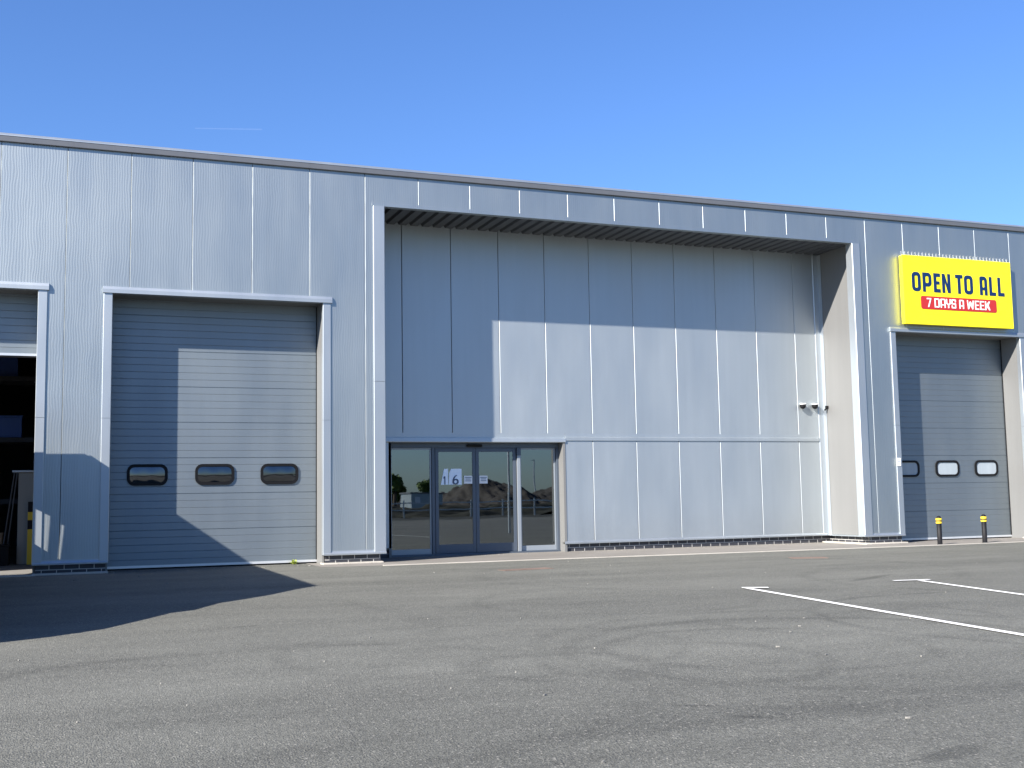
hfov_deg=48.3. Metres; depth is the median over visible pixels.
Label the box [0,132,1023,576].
industrial unit
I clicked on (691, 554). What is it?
kerb edging
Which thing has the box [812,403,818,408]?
security camera
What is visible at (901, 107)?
sky
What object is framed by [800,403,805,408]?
security camera
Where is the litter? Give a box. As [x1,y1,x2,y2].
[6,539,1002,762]
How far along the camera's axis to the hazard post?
21.23 m
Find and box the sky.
[0,0,1023,225]
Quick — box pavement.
[306,537,1023,566]
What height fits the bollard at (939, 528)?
0.587 m
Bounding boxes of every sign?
[896,458,900,465]
[899,251,1013,328]
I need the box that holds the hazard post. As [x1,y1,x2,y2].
[27,502,32,564]
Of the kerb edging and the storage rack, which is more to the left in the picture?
the storage rack
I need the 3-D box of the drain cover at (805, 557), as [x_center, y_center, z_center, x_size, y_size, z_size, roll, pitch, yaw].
[5.030,2.953,19.403,0.600,0.016,0.340,-1,-6,2]
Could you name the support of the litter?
on the ground
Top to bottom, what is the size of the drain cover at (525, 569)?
0.016 m
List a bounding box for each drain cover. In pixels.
[501,567,553,570]
[788,557,826,558]
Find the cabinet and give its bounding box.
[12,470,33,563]
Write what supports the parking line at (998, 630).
on the ground
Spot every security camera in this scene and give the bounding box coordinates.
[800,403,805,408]
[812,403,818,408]
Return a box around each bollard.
[936,516,942,544]
[980,514,987,542]
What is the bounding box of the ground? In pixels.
[0,542,1023,767]
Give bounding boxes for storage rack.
[0,376,35,503]
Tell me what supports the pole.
on the industrial unit
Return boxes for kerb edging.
[383,541,1023,565]
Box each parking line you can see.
[742,587,1023,635]
[894,579,1023,594]
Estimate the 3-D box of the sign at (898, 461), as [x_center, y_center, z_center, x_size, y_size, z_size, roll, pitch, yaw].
[8.225,1.659,24.315,0.110,0.170,0.012,1,-6,-21]
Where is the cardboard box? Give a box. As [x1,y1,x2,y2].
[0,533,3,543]
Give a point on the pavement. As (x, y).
(568, 554)
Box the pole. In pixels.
[3,472,17,543]
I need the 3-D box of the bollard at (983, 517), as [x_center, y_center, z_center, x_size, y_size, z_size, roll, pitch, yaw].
[9.812,3.003,23.747,0.120,0.592,0.120,1,-6,-21]

